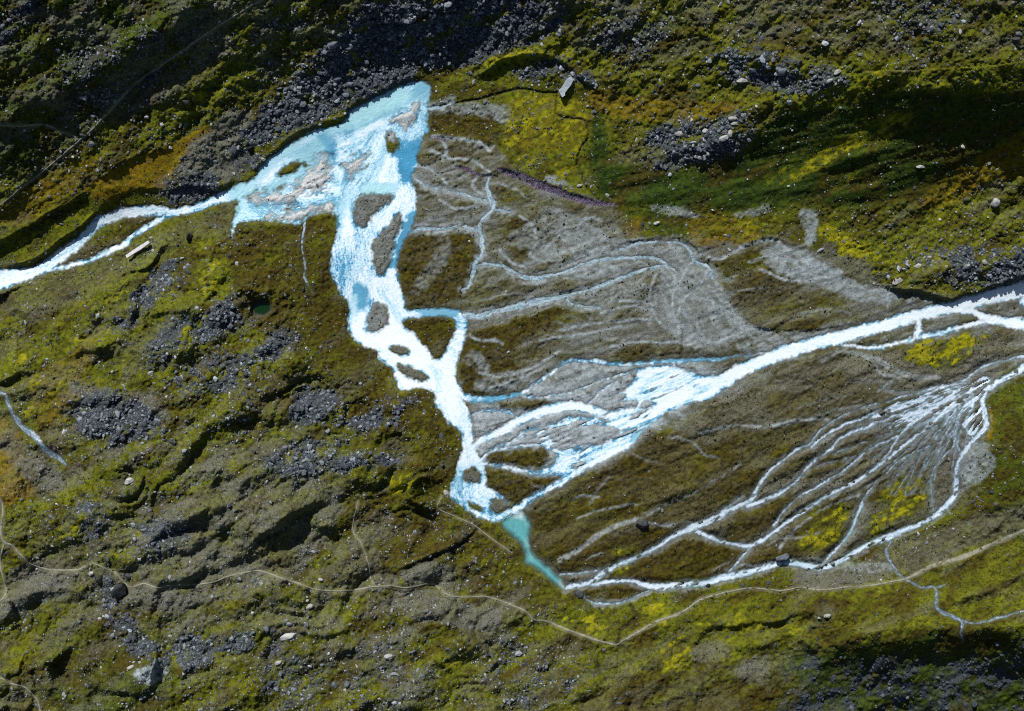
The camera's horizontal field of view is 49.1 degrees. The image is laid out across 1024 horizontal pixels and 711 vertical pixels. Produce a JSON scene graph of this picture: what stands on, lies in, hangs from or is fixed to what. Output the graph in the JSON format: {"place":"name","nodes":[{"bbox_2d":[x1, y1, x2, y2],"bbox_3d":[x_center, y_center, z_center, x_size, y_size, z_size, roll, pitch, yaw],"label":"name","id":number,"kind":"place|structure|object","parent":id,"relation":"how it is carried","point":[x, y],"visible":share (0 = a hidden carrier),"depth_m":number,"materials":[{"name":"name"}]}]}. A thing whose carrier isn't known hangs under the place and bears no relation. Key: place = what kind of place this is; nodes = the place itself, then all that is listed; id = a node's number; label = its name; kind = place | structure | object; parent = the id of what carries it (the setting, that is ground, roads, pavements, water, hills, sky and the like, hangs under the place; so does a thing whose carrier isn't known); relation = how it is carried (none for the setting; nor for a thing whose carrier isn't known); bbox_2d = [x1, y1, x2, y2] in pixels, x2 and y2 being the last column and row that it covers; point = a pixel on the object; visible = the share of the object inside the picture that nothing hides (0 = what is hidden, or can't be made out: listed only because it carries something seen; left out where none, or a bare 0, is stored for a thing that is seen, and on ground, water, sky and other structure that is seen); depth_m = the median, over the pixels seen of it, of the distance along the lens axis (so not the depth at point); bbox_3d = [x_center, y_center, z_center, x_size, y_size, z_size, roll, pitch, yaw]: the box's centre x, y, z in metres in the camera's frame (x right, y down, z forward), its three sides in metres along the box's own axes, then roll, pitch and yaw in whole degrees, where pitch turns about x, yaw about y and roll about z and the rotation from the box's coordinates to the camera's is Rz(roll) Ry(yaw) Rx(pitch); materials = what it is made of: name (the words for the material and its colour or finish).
{"place":"outdoors","nodes":[
{"label":"outdoors","id":0,"kind":"place"},
{"bbox_2d":[0,544,6,601],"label":"path","id":1,"kind":"structure","parent":0,"point":[3,597],"depth_m":541.53,"materials":[{"name":"beige soil"}]},
{"bbox_2d":[0,677,40,710],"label":"path","id":2,"kind":"structure","parent":0,"point":[28,690],"depth_m":531.29,"materials":[{"name":"beige soil"}]},
{"bbox_2d":[0,124,77,137],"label":"path","id":3,"kind":"structure","parent":0,"point":[38,124],"depth_m":538.50,"materials":[{"name":"soil"}]},
{"bbox_2d":[0,499,85,570],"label":"path","id":4,"kind":"structure","parent":0,"point":[6,543],"depth_m":540.83,"materials":[{"name":"beige soil"}]},
{"bbox_2d":[0,0,261,205],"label":"path","id":5,"kind":"structure","parent":0,"point":[139,80],"depth_m":542.65,"materials":[{"name":"grey soil"}]},
{"bbox_2d":[92,562,616,645],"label":"path","id":6,"kind":"structure","parent":0,"point":[529,615],"depth_m":542.88,"materials":[{"name":"beige soil"}]},
{"bbox_2d":[352,502,375,585],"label":"path","id":7,"kind":"structure","parent":0,"point":[362,545],"depth_m":545.64,"materials":[{"name":"beige soil"}]},
{"bbox_2d":[437,496,511,552],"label":"path","id":8,"kind":"structure","parent":0,"point":[470,523],"depth_m":555.28,"materials":[{"name":"beige soil"}]},
{"bbox_2d":[0,0,1023,710],"bbox_3d":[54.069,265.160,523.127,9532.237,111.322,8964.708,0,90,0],"label":"ground","id":9,"kind":"structure","parent":0,"point":[676,312],"depth_m":549.13,"materials":[{"name":"green plant"}]},
{"bbox_2d":[111,583,126,596],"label":"boulder","id":10,"kind":"object","parent":9,"relation":"on","point":[119,590],"visible":1,"depth_m":532.62,"materials":[{"name":"grey stone"}]},
{"bbox_2d":[124,477,133,484],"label":"boulder","id":11,"kind":"object","parent":9,"relation":"on","point":[129,480],"visible":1,"depth_m":535.74,"materials":[{"name":"stone"}]},
{"bbox_2d":[128,646,134,651],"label":"boulder","id":12,"kind":"object","parent":9,"relation":"on","point":[131,648],"visible":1,"depth_m":531.55,"materials":[{"name":"grey stone"}]},
{"bbox_2d":[126,241,149,257],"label":"rock slab","id":13,"kind":"object","parent":9,"relation":"on","point":[137,249],"visible":1,"depth_m":557.84,"materials":[{"name":"white stone"}]},
{"bbox_2d":[182,99,189,104],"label":"boulder","id":14,"kind":"object","parent":9,"relation":"on","point":[185,101],"visible":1,"depth_m":544.67,"materials":[{"name":"grey stone"}]},
{"bbox_2d":[186,233,192,240],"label":"boulder","id":15,"kind":"object","parent":9,"relation":"on","point":[189,236],"visible":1,"depth_m":556.72,"materials":[{"name":"black stone"}]},
{"bbox_2d":[247,146,253,151],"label":"boulder","id":16,"kind":"object","parent":9,"relation":"on","point":[250,148],"visible":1,"depth_m":556.13,"materials":[{"name":"black stone"}]},
{"bbox_2d":[253,301,269,313],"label":"tarn","id":17,"kind":"structure","parent":9,"relation":"in","point":[262,307],"depth_m":552.35,"materials":[{"name":"liquid"}]},
{"bbox_2d":[269,627,275,634],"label":"boulder","id":18,"kind":"object","parent":9,"relation":"on","point":[272,630],"visible":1,"depth_m":528.51,"materials":[{"name":"grey stone"}]},
{"bbox_2d":[275,660,281,665],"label":"boulder","id":19,"kind":"object","parent":9,"relation":"on","point":[278,662],"visible":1,"depth_m":528.68,"materials":[{"name":"stone"}]},
{"bbox_2d":[280,633,295,640],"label":"boulder","id":20,"kind":"object","parent":9,"relation":"on","point":[286,636],"visible":1,"depth_m":529.79,"materials":[{"name":"stone"}]},
{"bbox_2d":[306,603,313,609],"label":"boulder","id":21,"kind":"object","parent":9,"relation":"on","point":[309,606],"visible":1,"depth_m":534.10,"materials":[{"name":"stone"}]},
{"bbox_2d":[327,41,337,48],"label":"boulder","id":22,"kind":"object","parent":9,"relation":"on","point":[333,45],"visible":1,"depth_m":542.03,"materials":[{"name":"grey stone"}]},
{"bbox_2d":[384,654,392,659],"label":"boulder","id":23,"kind":"object","parent":9,"relation":"on","point":[388,656],"visible":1,"depth_m":531.93,"materials":[{"name":"stone"}]},
{"bbox_2d":[443,490,448,497],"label":"boulder","id":24,"kind":"object","parent":9,"relation":"on","point":[446,493],"visible":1,"depth_m":554.45,"materials":[{"name":"stone"}]},
{"bbox_2d":[235,102,713,319],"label":"rivulet","id":25,"kind":"structure","parent":9,"relation":"on","point":[520,304],"depth_m":556.65,"materials":[{"name":"liquid"}]},
{"bbox_2d":[0,392,1017,636],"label":"brook","id":26,"kind":"structure","parent":9,"relation":"on","point":[32,434],"depth_m":548.41,"materials":[{"name":"liquid"}]},
{"bbox_2d":[0,0,1023,710],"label":"loose stones","id":27,"kind":"object","parent":9,"relation":"on","point":[296,118],"visible":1,"depth_m":543.39,"materials":[{"name":"grey stone"}]},
{"bbox_2d":[0,0,1023,710],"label":"dwarf shrubs","id":28,"kind":"object","parent":9,"relation":"on","point":[504,370],"visible":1,"depth_m":545.66,"materials":[{"name":"green plant"}]},
{"bbox_2d":[503,512,560,584],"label":"pool","id":29,"kind":"structure","parent":9,"relation":"on","point":[517,525],"depth_m":557.90,"materials":[{"name":"liquid"}]},
{"bbox_2d":[559,77,573,96],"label":"rock slab","id":30,"kind":"object","parent":9,"relation":"on","point":[563,89],"visible":1,"depth_m":547.33,"materials":[{"name":"grey stone"}]},
{"bbox_2d":[574,590,583,598],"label":"boulder","id":31,"kind":"object","parent":9,"relation":"on","point":[579,594],"visible":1,"depth_m":554.55,"materials":[{"name":"grey stone"}]},
{"bbox_2d":[636,519,647,527],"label":"boulder","id":32,"kind":"object","parent":9,"relation":"on","point":[641,523],"visible":1,"depth_m":550.97,"materials":[{"name":"grey stone"}]},
{"bbox_2d":[697,155,705,159],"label":"boulder","id":33,"kind":"object","parent":9,"relation":"on","point":[700,157],"visible":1,"depth_m":543.44,"materials":[{"name":"stone"}]},
{"bbox_2d":[719,135,728,140],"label":"boulder","id":34,"kind":"object","parent":9,"relation":"on","point":[723,138],"visible":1,"depth_m":534.85,"materials":[{"name":"stone"}]},
{"bbox_2d":[728,116,736,120],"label":"boulder","id":35,"kind":"object","parent":9,"relation":"on","point":[731,118],"visible":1,"depth_m":533.86,"materials":[{"name":"stone"}]},
{"bbox_2d":[736,78,747,82],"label":"boulder","id":36,"kind":"object","parent":9,"relation":"on","point":[741,80],"visible":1,"depth_m":532.71,"materials":[{"name":"stone"}]},
{"bbox_2d":[749,68,755,72],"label":"boulder","id":37,"kind":"object","parent":9,"relation":"on","point":[752,70],"visible":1,"depth_m":529.04,"materials":[{"name":"grey stone"}]},
{"bbox_2d":[776,67,786,75],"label":"boulder","id":38,"kind":"object","parent":9,"relation":"on","point":[781,71],"visible":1,"depth_m":524.46,"materials":[{"name":"grey stone"}]},
{"bbox_2d":[776,553,788,561],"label":"boulder","id":39,"kind":"object","parent":9,"relation":"on","point":[783,557],"visible":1,"depth_m":551.06,"materials":[{"name":"grey stone"}]},
{"bbox_2d":[796,60,802,66],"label":"boulder","id":40,"kind":"object","parent":9,"relation":"on","point":[799,62],"visible":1,"depth_m":521.54,"materials":[{"name":"grey stone"}]},
{"bbox_2d":[834,69,841,74],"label":"boulder","id":41,"kind":"object","parent":9,"relation":"on","point":[837,71],"visible":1,"depth_m":520.69,"materials":[{"name":"stone"}]},
{"bbox_2d":[892,278,902,284],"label":"boulder","id":42,"kind":"object","parent":9,"relation":"on","point":[897,281],"visible":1,"depth_m":546.66,"materials":[{"name":"stone"}]},
{"bbox_2d":[991,198,999,206],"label":"boulder","id":43,"kind":"object","parent":9,"relation":"on","point":[995,202],"visible":1,"depth_m":541.31,"materials":[{"name":"stone"}]},
{"bbox_2d":[1012,37,1020,42],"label":"boulder","id":44,"kind":"object","parent":9,"relation":"on","point":[1016,39],"visible":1,"depth_m":501.78,"materials":[{"name":"grey stone"}]},
{"bbox_2d":[0,81,1023,521],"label":"river","id":45,"kind":"structure","parent":0,"point":[358,279],"depth_m":558.61,"materials":[{"name":"liquid"}]},
{"bbox_2d":[560,355,1023,604],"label":"stream","id":46,"kind":"structure","parent":0,"point":[920,412],"depth_m":553.92,"materials":[{"name":"liquid"}]},
{"bbox_2d":[617,529,1023,645],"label":"path","id":47,"kind":"structure","parent":0,"point":[966,555],"depth_m":547.71,"materials":[{"name":"beige soil"}]}
]}

